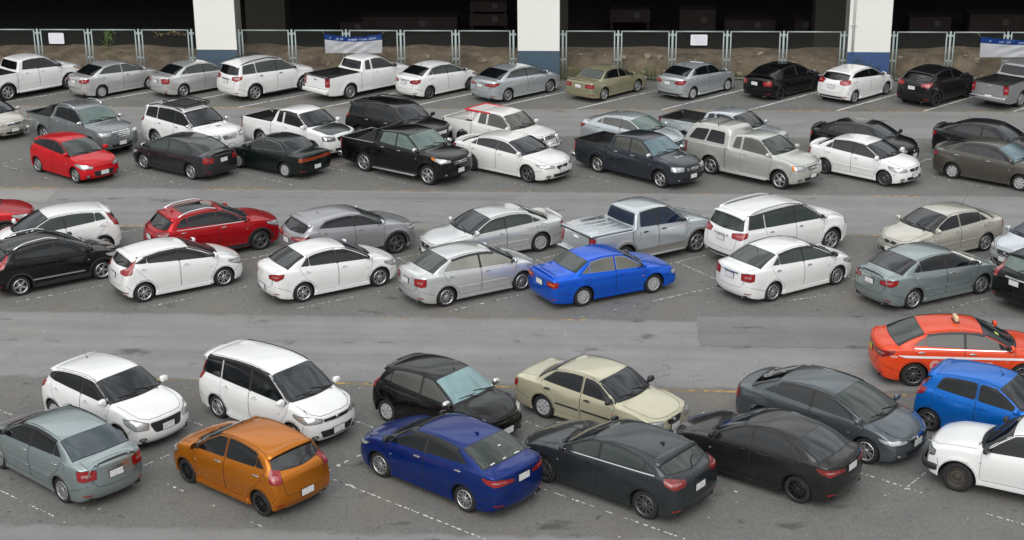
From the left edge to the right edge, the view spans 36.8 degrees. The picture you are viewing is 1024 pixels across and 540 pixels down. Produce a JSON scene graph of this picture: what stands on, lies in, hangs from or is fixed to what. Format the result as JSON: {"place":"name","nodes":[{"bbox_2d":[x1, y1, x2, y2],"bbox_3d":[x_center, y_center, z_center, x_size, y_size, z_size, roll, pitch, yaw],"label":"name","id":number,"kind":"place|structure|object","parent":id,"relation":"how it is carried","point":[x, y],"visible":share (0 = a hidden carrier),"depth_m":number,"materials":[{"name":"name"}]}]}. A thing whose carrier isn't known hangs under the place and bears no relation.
{"place":"outdoors","nodes":[
{"label":"outdoors","id":0,"kind":"place"},
{"bbox_2d":[0,77,1023,539],"bbox_3d":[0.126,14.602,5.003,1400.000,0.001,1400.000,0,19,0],"label":"ground","id":1,"kind":"structure","parent":0,"point":[504,337],"depth_m":43.03,"materials":[{"name":"grey asphalt"}]},
{"bbox_2d":[0,98,27,135],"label":"parked car","id":2,"kind":"object","parent":1,"relation":"on","point":[13,120],"visible":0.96,"depth_m":64.01,"materials":[{"name":"beige paint"}]},
{"bbox_2d":[0,199,34,229],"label":"parked car","id":3,"kind":"object","parent":1,"relation":"on","point":[16,209],"visible":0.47,"depth_m":50.73,"materials":[{"name":"paint"}]},
{"bbox_2d":[0,189,57,202],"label":"asphalt patch","id":4,"kind":"object","parent":1,"relation":"on","point":[37,195],"visible":0.86,"depth_m":56.09,"materials":[{"name":"grey asphalt"}]},
{"bbox_2d":[0,53,80,100],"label":"pickup truck","id":5,"kind":"object","parent":1,"relation":"on","point":[23,72],"visible":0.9,"depth_m":71.73,"materials":[{"name":"white paint"}]},
{"bbox_2d":[0,228,116,295],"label":"parked car","id":6,"kind":"object","parent":1,"relation":"on","point":[39,257],"visible":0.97,"depth_m":46.09,"materials":[{"name":"black paint"}]},
{"bbox_2d":[0,201,120,245],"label":"parked car","id":7,"kind":"object","parent":1,"relation":"on","point":[96,219],"visible":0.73,"depth_m":48.92,"materials":[{"name":"white paint"}]},
{"bbox_2d":[0,403,142,502],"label":"parked car","id":8,"kind":"object","parent":1,"relation":"on","point":[68,452],"visible":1,"depth_m":33.32,"materials":[{"name":"grey paint"}]},
{"bbox_2d":[30,131,118,183],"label":"parked car","id":9,"kind":"object","parent":1,"relation":"on","point":[76,157],"visible":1,"depth_m":57.87,"materials":[{"name":"red paint"}]},
{"bbox_2d":[26,98,137,149],"bbox_3d":[-17.497,-6.034,62.627,5.388,1.987,2.194,15,24,37],"label":"pickup truck","id":10,"kind":"object","parent":1,"relation":"on","point":[100,123],"visible":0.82,"depth_m":61.71,"materials":[{"name":"grey paint"}]},
{"bbox_2d":[0,28,195,67],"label":"chain link fence","id":11,"kind":"object","parent":1,"relation":"on","point":[137,33],"visible":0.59,"depth_m":75.35,"materials":[{"name":"grey metal"}]},
{"bbox_2d":[48,33,63,43],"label":"notice board","id":12,"kind":"object","parent":11,"relation":"attached to","point":[56,38],"visible":1,"depth_m":75.34,"materials":[{"name":"white plastic"}]},
{"bbox_2d":[100,32,111,55],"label":"vine","id":13,"kind":"object","parent":11,"relation":"hanging from","point":[105,39],"visible":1,"depth_m":75.27,"materials":[{"name":"green plant"}]},
{"bbox_2d":[68,59,157,97],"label":"parked car","id":14,"kind":"object","parent":1,"relation":"on","point":[100,79],"visible":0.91,"depth_m":71.51,"materials":[{"name":"silver metal"}]},
{"bbox_2d":[42,347,188,444],"bbox_3d":[-9.473,2.925,36.738,3.829,1.686,2.050,14,23,35],"label":"parked car","id":15,"kind":"object","parent":1,"relation":"on","point":[133,402],"visible":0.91,"depth_m":36.14,"materials":[{"name":"white paint"}]},
{"bbox_2d":[108,236,242,301],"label":"parked car","id":16,"kind":"object","parent":1,"relation":"on","point":[142,271],"visible":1,"depth_m":45.43,"materials":[{"name":"white paint"}]},
{"bbox_2d":[133,132,236,179],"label":"parked car","id":17,"kind":"object","parent":1,"relation":"on","point":[194,155],"visible":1,"depth_m":57.99,"materials":[{"name":"black paint"}]},
{"bbox_2d":[149,59,220,96],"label":"parked car","id":18,"kind":"object","parent":1,"relation":"on","point":[180,78],"visible":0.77,"depth_m":71.47,"materials":[{"name":"silver metal"}]},
{"bbox_2d":[141,95,243,146],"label":"parked car","id":19,"kind":"object","parent":1,"relation":"on","point":[161,118],"visible":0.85,"depth_m":61.36,"materials":[{"name":"white paint"}]},
{"bbox_2d":[143,198,279,249],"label":"parked car","id":20,"kind":"object","parent":1,"relation":"on","point":[213,222],"visible":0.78,"depth_m":48.83,"materials":[{"name":"paint"}]},
{"bbox_2d":[193,0,242,65],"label":"pillar","id":21,"kind":"structure","parent":1,"relation":"on","point":[217,24],"depth_m":74.50,"materials":[{"name":"white paint"}]},
{"bbox_2d":[25,106,464,108],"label":"yellow line","id":22,"kind":"object","parent":1,"relation":"on","point":[217,107],"visible":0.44,"depth_m":69.27,"materials":[{"name":"brown paint"}]},
{"bbox_2d":[174,415,329,515],"bbox_3d":[-5.769,4.007,33.670,3.798,1.568,1.999,15,24,38],"label":"parked car","id":23,"kind":"object","parent":1,"relation":"on","point":[267,466],"visible":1,"depth_m":32.80,"materials":[{"name":"orange metal"}]},
{"bbox_2d":[217,53,314,100],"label":"parked car","id":24,"kind":"object","parent":1,"relation":"on","point":[253,77],"visible":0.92,"depth_m":70.65,"materials":[{"name":"white paint"}]},
{"bbox_2d":[199,339,354,441],"bbox_3d":[-5.609,2.855,36.843,4.142,1.688,2.019,14,24,37],"label":"parked car","id":25,"kind":"object","parent":1,"relation":"on","point":[240,379],"visible":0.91,"depth_m":36.24,"materials":[{"name":"white paint"}]},
{"bbox_2d":[230,132,330,177],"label":"parked car","id":26,"kind":"object","parent":1,"relation":"on","point":[287,154],"visible":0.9,"depth_m":58.11,"materials":[{"name":"green paint"}]},
{"bbox_2d":[241,104,355,152],"bbox_3d":[-8.561,-5.726,61.857,5.308,1.757,2.153,15,24,37],"label":"pickup truck","id":27,"kind":"object","parent":1,"relation":"on","point":[318,126],"visible":0.72,"depth_m":60.98,"materials":[{"name":"white paint"}]},
{"bbox_2d":[257,238,396,301],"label":"parked car","id":28,"kind":"object","parent":1,"relation":"on","point":[302,271],"visible":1,"depth_m":45.24,"materials":[{"name":"white paint"}]},
{"bbox_2d":[279,204,415,253],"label":"parked car","id":29,"kind":"object","parent":1,"relation":"on","point":[383,230],"visible":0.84,"depth_m":48.35,"materials":[{"name":"grey metal"}]},
{"bbox_2d":[302,53,408,98],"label":"pickup truck","id":30,"kind":"object","parent":1,"relation":"on","point":[349,76],"visible":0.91,"depth_m":71.13,"materials":[{"name":"white paint"}]},
{"bbox_2d":[191,191,523,199],"bbox_3d":[-5.563,-2.705,55.655,12.045,0.001,0.880,1,19,3],"label":"asphalt patch","id":31,"kind":"object","parent":1,"relation":"on","point":[271,194],"visible":1,"depth_m":55.63,"materials":[{"name":"grey asphalt"}]},
{"bbox_2d":[201,188,530,191],"bbox_3d":[-5.363,-2.922,56.283,12.415,0.001,0.132,1,19,3],"label":"yellow line","id":32,"kind":"object","parent":1,"relation":"on","point":[388,190],"visible":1,"depth_m":56.17,"materials":[{"name":"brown paint"}]},
{"bbox_2d":[237,29,515,70],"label":"chain link fence","id":33,"kind":"object","parent":1,"relation":"on","point":[455,34],"visible":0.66,"depth_m":74.47,"materials":[{"name":"grey metal"}]},
{"bbox_2d":[322,31,382,53],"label":"banner","id":34,"kind":"object","parent":33,"relation":"attached to","point":[344,44],"visible":0.98,"depth_m":74.46,"materials":[{"name":"white fabric"}]},
{"bbox_2d":[345,94,452,142],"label":"parked car","id":35,"kind":"object","parent":1,"relation":"on","point":[378,111],"visible":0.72,"depth_m":61.81,"materials":[{"name":"black paint"}]},
{"bbox_2d":[338,123,471,184],"bbox_3d":[-4.016,-4.596,58.254,5.468,1.880,2.194,14,24,36],"label":"pickup truck","id":36,"kind":"object","parent":1,"relation":"on","point":[429,156],"visible":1,"depth_m":57.37,"materials":[{"name":"black paint"}]},
{"bbox_2d":[395,60,477,98],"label":"parked car","id":37,"kind":"object","parent":1,"relation":"on","point":[427,79],"visible":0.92,"depth_m":70.72,"materials":[{"name":"white paint"}]},
{"bbox_2d":[372,352,521,433],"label":"parked car","id":38,"kind":"object","parent":1,"relation":"on","point":[418,383],"visible":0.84,"depth_m":36.12,"materials":[{"name":"black paint"}]},
{"bbox_2d":[413,511,484,538],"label":"parking line","id":39,"kind":"object","parent":1,"relation":"on","point":[445,523],"visible":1,"depth_m":32.19,"materials":[{"name":"grey paint"}]},
{"bbox_2d":[361,409,542,512],"bbox_3d":[-1.400,3.973,33.773,4.424,1.493,2.015,15,24,38],"label":"parked car","id":40,"kind":"object","parent":1,"relation":"on","point":[470,463],"visible":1,"depth_m":32.87,"materials":[{"name":"blue paint"}]},
{"bbox_2d":[398,241,536,306],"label":"parked car","id":41,"kind":"object","parent":1,"relation":"on","point":[443,275],"visible":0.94,"depth_m":44.77,"materials":[{"name":"silver metal"}]},
{"bbox_2d":[418,203,562,251],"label":"parked car","id":42,"kind":"object","parent":1,"relation":"on","point":[513,227],"visible":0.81,"depth_m":48.67,"materials":[{"name":"silver metal"}]},
{"bbox_2d":[442,103,561,148],"bbox_3d":[-0.441,-5.679,61.761,5.204,1.599,2.032,15,24,37],"label":"pickup truck","id":43,"kind":"object","parent":1,"relation":"on","point":[483,118],"visible":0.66,"depth_m":61.21,"materials":[{"name":"white paint"}]},
{"bbox_2d":[0,43,1023,77],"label":"dirt bank","id":44,"kind":"structure","parent":1,"relation":"on","point":[572,60],"depth_m":75.97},
{"bbox_2d":[453,130,571,182],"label":"parked car","id":45,"kind":"object","parent":1,"relation":"on","point":[528,158],"visible":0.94,"depth_m":57.49,"materials":[{"name":"white paint"}]},
{"bbox_2d":[471,62,560,101],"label":"parked car","id":46,"kind":"object","parent":1,"relation":"on","point":[505,82],"visible":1,"depth_m":70.04,"materials":[{"name":"silver metal"}]},
{"bbox_2d":[156,378,914,395],"bbox_3d":[1.097,2.975,38.905,21.410,0.001,0.138,1,19,4],"label":"yellow line","id":47,"kind":"object","parent":1,"relation":"on","point":[514,387],"visible":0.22,"depth_m":38.75,"materials":[{"name":"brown paint"}]},
{"bbox_2d":[517,0,559,74],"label":"pillar","id":48,"kind":"structure","parent":1,"relation":"on","point":[538,34],"depth_m":73.53,"materials":[{"name":"white paint"}]},
{"bbox_2d":[559,62,579,79],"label":"weed","id":49,"kind":"object","parent":1,"relation":"on","point":[568,72],"visible":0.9,"depth_m":74.12,"materials":[{"name":"green plant"}]},
{"bbox_2d":[514,354,689,431],"bbox_3d":[2.142,2.949,36.850,4.218,1.379,1.990,14,24,36],"label":"parked car","id":50,"kind":"object","parent":1,"relation":"on","point":[594,388],"visible":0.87,"depth_m":36.36,"materials":[{"name":"beige metal"}]},
{"bbox_2d":[528,244,675,306],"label":"parked car","id":51,"kind":"object","parent":1,"relation":"on","point":[580,276],"visible":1,"depth_m":44.67,"materials":[{"name":"blue paint"}]},
{"bbox_2d":[566,64,646,100],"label":"parked car","id":52,"kind":"object","parent":1,"relation":"on","point":[600,81],"visible":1,"depth_m":70.07,"materials":[{"name":"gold metal"}]},
{"bbox_2d":[540,487,685,538],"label":"parking line","id":53,"kind":"object","parent":1,"relation":"on","point":[626,518],"visible":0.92,"depth_m":32.20,"materials":[{"name":"grey paint"}]},
{"bbox_2d":[575,90,654,109],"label":"parking line","id":54,"kind":"object","parent":1,"relation":"on","point":[609,101],"visible":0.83,"depth_m":69.79,"materials":[{"name":"grey paint"}]},
{"bbox_2d":[523,415,716,518],"bbox_3d":[2.233,4.045,33.543,4.460,1.447,2.113,15,24,37],"label":"parked car","id":55,"kind":"object","parent":1,"relation":"on","point":[650,471],"visible":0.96,"depth_m":32.61,"materials":[{"name":"grey paint"}]},
{"bbox_2d":[580,108,685,149],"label":"parked car","id":56,"kind":"object","parent":1,"relation":"on","point":[618,121],"visible":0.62,"depth_m":60.83,"materials":[{"name":"silver metal"}]},
{"bbox_2d":[557,196,709,255],"bbox_3d":[4.000,-1.315,48.667,5.058,1.757,2.139,-12,22,-30],"label":"pickup truck","id":57,"kind":"object","parent":1,"relation":"on","point":[647,225],"visible":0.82,"depth_m":48.01,"materials":[{"name":"grey metal"}]},
{"bbox_2d":[571,129,703,187],"bbox_3d":[4.739,-4.364,57.701,2.112,1.658,5.359,-18,26,-41],"label":"pickup truck","id":58,"kind":"object","parent":1,"relation":"on","point":[661,160],"visible":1,"depth_m":56.83,"materials":[{"name":"metal"}]},
{"bbox_2d":[642,59,662,81],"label":"weed","id":59,"kind":"object","parent":1,"relation":"on","point":[655,71],"visible":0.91,"depth_m":73.78,"materials":[{"name":"green plant"}]},
{"bbox_2d":[657,60,734,99],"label":"parked car","id":60,"kind":"object","parent":1,"relation":"on","point":[690,79],"visible":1,"depth_m":70.08,"materials":[{"name":"silver metal"}]},
{"bbox_2d":[661,90,740,109],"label":"parking line","id":61,"kind":"object","parent":1,"relation":"on","point":[702,99],"visible":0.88,"depth_m":70.02,"materials":[{"name":"grey paint"}]},
{"bbox_2d":[560,30,846,78],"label":"chain link fence","id":62,"kind":"object","parent":1,"relation":"on","point":[726,60],"visible":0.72,"depth_m":73.59,"materials":[{"name":"grey metal"}]},
{"bbox_2d":[690,35,707,44],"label":"notice board","id":63,"kind":"object","parent":62,"relation":"attached to","point":[698,39],"visible":1,"depth_m":73.40,"materials":[{"name":"white"}]},
{"bbox_2d":[658,105,789,149],"bbox_3d":[8.380,-5.668,60.987,5.439,1.935,2.153,15,24,38],"label":"pickup truck","id":64,"kind":"object","parent":1,"relation":"on","point":[682,121],"visible":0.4,"depth_m":60.64,"materials":[{"name":"silver metal"}]},
{"bbox_2d":[557,191,919,196],"bbox_3d":[7.683,-2.739,55.419,13.743,0.001,0.130,1,19,5],"label":"yellow line","id":65,"kind":"object","parent":1,"relation":"on","point":[790,194],"visible":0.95,"depth_m":54.94,"materials":[{"name":"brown paint"}]},
{"bbox_2d":[684,114,821,188],"bbox_3d":[8.961,-4.433,57.332,5.359,1.956,2.116,17,25,41],"label":"pickup truck","id":66,"kind":"object","parent":1,"relation":"on","point":[727,145],"visible":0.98,"depth_m":56.67,"materials":[{"name":"silver metal"}]},
{"bbox_2d":[542,109,986,111],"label":"yellow line","id":67,"kind":"object","parent":1,"relation":"on","point":[755,110],"visible":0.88,"depth_m":67.80,"materials":[{"name":"brown paint"}]},
{"bbox_2d":[674,404,862,502],"bbox_3d":[5.576,3.839,34.046,4.319,1.456,1.983,14,24,37],"label":"parked car","id":68,"kind":"object","parent":1,"relation":"on","point":[801,458],"visible":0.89,"depth_m":33.16,"materials":[{"name":"black paint"}]},
{"bbox_2d":[704,193,846,256],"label":"parked car","id":69,"kind":"object","parent":1,"relation":"on","point":[731,227],"visible":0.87,"depth_m":47.88,"materials":[{"name":"white paint"}]},
{"bbox_2d":[743,61,820,99],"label":"parked car","id":70,"kind":"object","parent":1,"relation":"on","point":[777,80],"visible":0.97,"depth_m":69.93,"materials":[{"name":"black paint"}]},
{"bbox_2d":[748,92,816,109],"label":"parking line","id":71,"kind":"object","parent":1,"relation":"on","point":[782,101],"visible":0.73,"depth_m":69.69,"materials":[{"name":"grey paint"}]},
{"bbox_2d":[716,235,851,301],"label":"parked car","id":72,"kind":"object","parent":1,"relation":"on","point":[770,268],"visible":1,"depth_m":44.92,"materials":[{"name":"white paint"}]},
{"bbox_2d":[736,365,926,463],"bbox_3d":[7.425,3.197,35.908,4.509,1.433,2.054,15,24,38],"label":"parked car","id":73,"kind":"object","parent":1,"relation":"on","point":[875,423],"visible":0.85,"depth_m":35.16,"materials":[{"name":"grey metal"}]},
{"bbox_2d":[817,64,892,103],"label":"parked car","id":74,"kind":"object","parent":1,"relation":"on","point":[851,83],"visible":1,"depth_m":69.12,"materials":[{"name":"white paint"}]},
{"bbox_2d":[696,316,1023,348],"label":"asphalt patch","id":75,"kind":"object","parent":1,"relation":"on","point":[802,332],"visible":0.68,"depth_m":42.54,"materials":[{"name":"grey asphalt"}]},
{"bbox_2d":[808,133,920,186],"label":"parked car","id":76,"kind":"object","parent":1,"relation":"on","point":[885,163],"visible":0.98,"depth_m":56.65,"materials":[{"name":"white paint"}]},
{"bbox_2d":[810,117,919,157],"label":"parked car","id":77,"kind":"object","parent":1,"relation":"on","point":[866,126],"visible":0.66,"depth_m":59.41,"materials":[{"name":"black paint"}]},
{"bbox_2d":[836,94,896,110],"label":"parking line","id":78,"kind":"object","parent":1,"relation":"on","point":[865,102],"visible":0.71,"depth_m":69.08,"materials":[{"name":"grey paint"}]},
{"bbox_2d":[844,0,893,73],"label":"pillar","id":79,"kind":"structure","parent":1,"relation":"on","point":[868,26],"depth_m":72.56,"materials":[{"name":"white paint"}]},
{"bbox_2d":[854,241,996,308],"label":"parked car","id":80,"kind":"object","parent":1,"relation":"on","point":[911,275],"visible":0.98,"depth_m":44.23,"materials":[{"name":"grey paint"}]},
{"bbox_2d":[897,64,975,106],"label":"parked car","id":81,"kind":"object","parent":1,"relation":"on","point":[933,85],"visible":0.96,"depth_m":68.33,"materials":[{"name":"black paint"}]},
{"bbox_2d":[877,194,1003,250],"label":"parked car","id":82,"kind":"object","parent":1,"relation":"on","point":[956,225],"visible":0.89,"depth_m":48.31,"materials":[{"name":"beige paint"}]},
{"bbox_2d":[868,313,1023,385],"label":"taxi","id":83,"kind":"object","parent":1,"relation":"on","point":[913,350],"visible":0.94,"depth_m":38.58,"materials":[{"name":"red paint"}]},
{"bbox_2d":[924,97,970,110],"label":"parking line","id":84,"kind":"object","parent":1,"relation":"on","point":[946,104],"visible":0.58,"depth_m":68.66,"materials":[{"name":"grey paint"}]},
{"bbox_2d":[889,31,1023,79],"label":"chain link fence","id":85,"kind":"object","parent":1,"relation":"on","point":[950,36],"visible":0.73,"depth_m":72.90,"materials":[{"name":"grey metal"}]},
{"bbox_2d":[977,36,1023,58],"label":"banner","id":86,"kind":"object","parent":85,"relation":"attached to","point":[998,48],"visible":1,"depth_m":72.58,"materials":[{"name":"white fabric"}]},
{"bbox_2d":[914,358,1023,430],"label":"parked car","id":87,"kind":"object","parent":1,"relation":"on","point":[949,390],"visible":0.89,"depth_m":35.62,"materials":[{"name":"paint"}]},
{"bbox_2d":[922,415,1023,494],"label":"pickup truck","id":88,"kind":"object","parent":1,"relation":"on","point":[962,455],"visible":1,"depth_m":33.08,"materials":[{"name":"white paint"}]},
{"bbox_2d":[932,115,1023,148],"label":"parked car","id":89,"kind":"object","parent":1,"relation":"on","point":[969,128],"visible":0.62,"depth_m":59.21,"materials":[{"name":"black paint"}]},
{"bbox_2d":[933,137,1023,190],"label":"parked car","id":90,"kind":"object","parent":1,"relation":"on","point":[996,160],"visible":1,"depth_m":56.20,"materials":[{"name":"brown paint"}]},
{"bbox_2d":[969,59,1023,106],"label":"pickup truck","id":91,"kind":"object","parent":1,"relation":"on","point":[1004,84],"visible":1,"depth_m":67.93,"materials":[{"name":"grey metal"}]},
{"bbox_2d":[989,222,1023,263],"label":"parked car","id":92,"kind":"object","parent":1,"relation":"on","point":[1003,246],"visible":0.82,"depth_m":47.12,"materials":[{"name":"white metal"}]},
{"bbox_2d":[992,248,1023,305],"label":"parked car","id":93,"kind":"object","parent":1,"relation":"on","point":[1008,281],"visible":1,"depth_m":43.71,"materials":[{"name":"black paint"}]},
{"bbox_2d":[0,0,1023,49],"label":"hall floor","id":94,"kind":"structure","parent":0,"point":[589,15],"depth_m":90.91,"materials":[{"name":"concrete"}]},
{"bbox_2d":[245,0,290,44],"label":"column","id":95,"kind":"structure","parent":94,"relation":"on","point":[267,14],"depth_m":82.64,"materials":[{"name":"concrete"}]},
{"bbox_2d":[340,17,364,33],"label":"crate","id":96,"kind":"object","parent":94,"relation":"on","point":[352,23],"visible":0.86,"depth_m":86.51,"materials":[{"name":"brown paper"}]},
{"bbox_2d":[362,12,459,32],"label":"crate","id":97,"kind":"object","parent":94,"relation":"on","point":[405,21],"visible":0.91,"depth_m":86.26,"materials":[{"name":"grey paper"}]},
{"bbox_2d":[469,10,508,33],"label":"crate","id":98,"kind":"object","parent":94,"relation":"on","point":[489,18],"visible":0.95,"depth_m":85.88,"materials":[{"name":"brown paper"}]},
{"bbox_2d":[470,0,508,33],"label":"crate","id":99,"kind":"object","parent":94,"relation":"on","point":[489,5],"visible":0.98,"depth_m":85.64,"materials":[{"name":"brown paper"}]},
{"bbox_2d":[560,0,568,46],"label":"column","id":100,"kind":"structure","parent":94,"relation":"on","point":[564,15],"depth_m":81.64,"materials":[{"name":"concrete"}]},
{"bbox_2d":[610,5,649,33],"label":"crate","id":101,"kind":"object","parent":94,"relation":"on","point":[629,13],"visible":1,"depth_m":85.33,"materials":[{"name":"brown paper"}]},
{"bbox_2d":[678,5,715,33],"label":"crate","id":102,"kind":"object","parent":94,"relation":"on","point":[697,17],"visible":0.89,"depth_m":85.19,"materials":[{"name":"brown paper"}]},
{"bbox_2d":[723,15,775,34],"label":"crate","id":103,"kind":"object","parent":94,"relation":"on","point":[749,22],"visible":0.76,"depth_m":85.09,"materials":[{"name":"brown paper"}]},
{"bbox_2d":[791,16,808,34],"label":"crate","id":104,"kind":"object","parent":94,"relation":"on","point":[799,23],"visible":0.88,"depth_m":84.92,"materials":[{"name":"brown paper"}]},
{"bbox_2d":[810,0,846,47],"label":"column","id":105,"kind":"structure","parent":94,"relation":"on","point":[828,15],"depth_m":80.78,"materials":[{"name":"concrete"}]},
{"bbox_2d":[904,12,950,34],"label":"crate","id":106,"kind":"object","parent":94,"relation":"on","point":[927,21],"visible":0.88,"depth_m":84.48,"materials":[{"name":"grey paper"}]},
{"bbox_2d":[962,10,1023,34],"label":"crate","id":107,"kind":"object","parent":94,"relation":"on","point":[992,20],"visible":0.92,"depth_m":84.23,"materials":[{"name":"grey paper"}]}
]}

